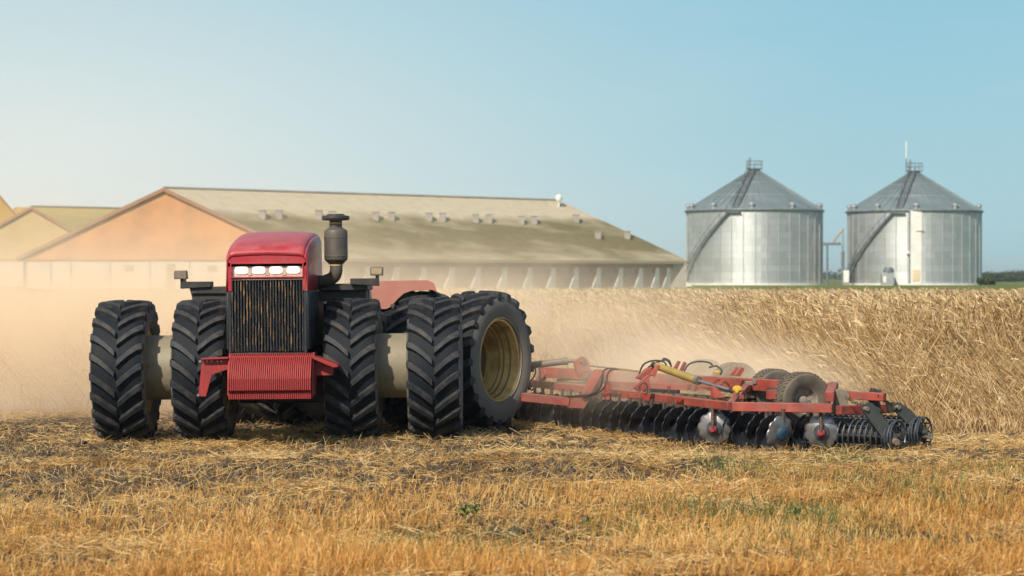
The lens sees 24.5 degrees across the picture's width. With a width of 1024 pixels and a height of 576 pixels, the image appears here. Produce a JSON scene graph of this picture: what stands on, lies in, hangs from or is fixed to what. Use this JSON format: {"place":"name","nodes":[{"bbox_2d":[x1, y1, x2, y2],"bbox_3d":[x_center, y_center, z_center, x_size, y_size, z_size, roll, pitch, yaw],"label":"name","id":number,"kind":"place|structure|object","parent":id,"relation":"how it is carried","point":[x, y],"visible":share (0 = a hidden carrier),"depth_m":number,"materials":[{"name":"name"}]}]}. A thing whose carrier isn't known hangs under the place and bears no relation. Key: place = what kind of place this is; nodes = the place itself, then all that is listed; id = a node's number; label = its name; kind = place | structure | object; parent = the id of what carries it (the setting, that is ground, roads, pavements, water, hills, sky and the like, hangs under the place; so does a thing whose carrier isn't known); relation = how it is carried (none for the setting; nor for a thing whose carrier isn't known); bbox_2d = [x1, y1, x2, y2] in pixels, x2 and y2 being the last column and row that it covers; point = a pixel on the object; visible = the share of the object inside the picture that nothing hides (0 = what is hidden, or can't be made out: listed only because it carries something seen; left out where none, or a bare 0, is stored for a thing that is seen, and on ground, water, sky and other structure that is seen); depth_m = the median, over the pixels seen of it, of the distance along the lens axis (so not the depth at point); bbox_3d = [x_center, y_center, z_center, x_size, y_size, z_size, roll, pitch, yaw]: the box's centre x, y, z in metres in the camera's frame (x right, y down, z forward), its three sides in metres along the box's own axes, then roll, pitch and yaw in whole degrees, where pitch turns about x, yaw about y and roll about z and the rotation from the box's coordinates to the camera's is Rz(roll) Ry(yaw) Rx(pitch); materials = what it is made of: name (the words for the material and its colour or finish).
{"place":"outdoors","nodes":[
{"label":"outdoors","id":0,"kind":"place"},
{"bbox_2d":[0,278,1023,575],"bbox_3d":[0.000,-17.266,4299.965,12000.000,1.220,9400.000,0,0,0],"label":"ground","id":1,"kind":"structure","parent":0,"point":[832,280],"depth_m":31.20,"materials":[{"name":"brown soil"}]},
{"bbox_2d":[0,196,15,222],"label":"barn","id":2,"kind":"structure","parent":1,"relation":"on","point":[7,212],"depth_m":419.94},
{"bbox_2d":[13,207,27,213],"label":"shed","id":3,"kind":"structure","parent":1,"relation":"on","point":[16,210],"depth_m":484.32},
{"bbox_2d":[0,205,120,286],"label":"barn","id":4,"kind":"structure","parent":1,"relation":"on","point":[31,227],"depth_m":329.97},
{"bbox_2d":[89,214,533,440],"bbox_3d":[-2.949,0.567,35.937,5.602,3.314,6.687,0,0,16],"label":"tractor","id":5,"kind":"object","parent":1,"relation":"on","point":[281,341],"visible":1,"depth_m":33.77,"materials":[{"name":"rubber"}]},
{"bbox_2d":[15,186,688,288],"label":"barn","id":6,"kind":"structure","parent":1,"relation":"on","point":[156,239],"depth_m":272.24,"materials":[{"name":"beige metal"}]},
{"bbox_2d":[453,504,479,527],"bbox_3d":[-0.418,2.058,21.196,0.253,0.238,0.232,0,0,0],"label":"weed plant","id":7,"kind":"object","parent":1,"relation":"on","point":[464,510],"visible":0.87,"depth_m":21.18,"materials":[{"name":"green plant"}]},
{"bbox_2d":[463,504,483,520],"bbox_3d":[-0.339,2.063,21.510,0.219,0.210,0.193,0,0,0],"label":"weed plant","id":8,"kind":"object","parent":1,"relation":"on","point":[476,510],"visible":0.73,"depth_m":21.50,"materials":[{"name":"green plant"}]},
{"bbox_2d":[0,417,1023,570],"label":"soil clods","id":9,"kind":"object","parent":1,"relation":"on","point":[26,430],"visible":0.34,"depth_m":27.48,"materials":[{"name":"brown soil"}]},
{"bbox_2d":[0,285,1023,434],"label":"wheat crop","id":10,"kind":"object","parent":1,"relation":"on","point":[959,353],"visible":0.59,"depth_m":41.94,"materials":[{"name":"beige plant"}]},
{"bbox_2d":[0,405,1023,575],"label":"straw","id":11,"kind":"object","parent":1,"relation":"on","point":[993,439],"visible":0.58,"depth_m":25.34,"materials":[{"name":"beige plant"}]},
{"bbox_2d":[0,426,1023,575],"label":"stubble","id":12,"kind":"object","parent":1,"relation":"on","point":[402,553],"visible":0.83,"depth_m":20.34,"materials":[{"name":"beige plant"}]},
{"bbox_2d":[583,514,594,522],"bbox_3d":[0.683,2.096,21.125,0.126,0.143,0.154,0,0,0],"label":"weed plant","id":13,"kind":"object","parent":1,"relation":"on","point":[588,518],"visible":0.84,"depth_m":21.13,"materials":[{"name":"green plant"}]},
{"bbox_2d":[318,437,1023,573],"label":"green grass","id":14,"kind":"structure","parent":1,"relation":"on","point":[773,509],"depth_m":21.94,"materials":[{"name":"plant"}]},
{"bbox_2d":[516,356,932,451],"bbox_3d":[2.831,1.616,35.816,4.139,1.205,9.567,0,0,-37],"label":"disc harrow","id":15,"kind":"object","parent":1,"relation":"on","point":[735,403],"visible":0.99,"depth_m":33.39,"materials":[{"name":"red painted steel"},{"name":"black steel"},{"name":"polished steel"}]},
{"bbox_2d":[684,158,824,284],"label":"grain silo","id":16,"kind":"object","parent":1,"relation":"on","point":[753,226],"visible":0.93,"depth_m":401.72,"materials":[{"name":"metal"}]},
{"bbox_2d":[789,504,805,516],"bbox_3d":[2.609,2.081,21.694,0.184,0.186,0.174,0,0,0],"label":"weed plant","id":17,"kind":"object","parent":1,"relation":"on","point":[794,507],"visible":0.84,"depth_m":21.70,"materials":[{"name":"green plant"}]},
{"bbox_2d":[821,228,843,284],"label":"conveyor platform","id":18,"kind":"structure","parent":1,"relation":"on","point":[842,251],"depth_m":401.75,"materials":[{"name":"metal"}]},
{"bbox_2d":[843,270,848,284],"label":"control box","id":19,"kind":"object","parent":1,"relation":"on","point":[845,277],"visible":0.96,"depth_m":397.69,"materials":[{"name":"white metal"}]},
{"bbox_2d":[881,267,897,284],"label":"aeration fan","id":20,"kind":"object","parent":1,"relation":"on","point":[887,276],"visible":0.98,"depth_m":395.20},
{"bbox_2d":[845,141,983,284],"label":"grain silo","id":21,"kind":"object","parent":1,"relation":"on","point":[914,227],"visible":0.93,"depth_m":401.87,"materials":[{"name":"metal"}]},
{"bbox_2d":[823,269,1019,279],"bbox_3d":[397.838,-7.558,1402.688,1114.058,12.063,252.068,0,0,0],"label":"distant woodland","id":22,"kind":"object","parent":1,"relation":"on","point":[834,276],"depth_m":1415.08,"materials":[{"name":"green plant"}]},
{"bbox_2d":[976,276,995,284],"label":"bush","id":23,"kind":"object","parent":1,"relation":"on","point":[986,280],"visible":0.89,"depth_m":404.22,"materials":[{"name":"green plant"}]},
{"bbox_2d":[982,270,1022,281],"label":"bush","id":24,"kind":"object","parent":1,"relation":"on","point":[1003,277],"visible":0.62,"depth_m":697.53,"materials":[{"name":"green plant"}]},
{"bbox_2d":[1001,270,1023,281],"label":"bush","id":25,"kind":"object","parent":1,"relation":"on","point":[1021,273],"visible":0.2,"depth_m":758.05,"materials":[{"name":"green plant"}]},
{"bbox_2d":[0,0,1023,275],"label":"sky","id":26,"kind":"structure","parent":0,"point":[634,113],"materials":[{"name":"blue"}]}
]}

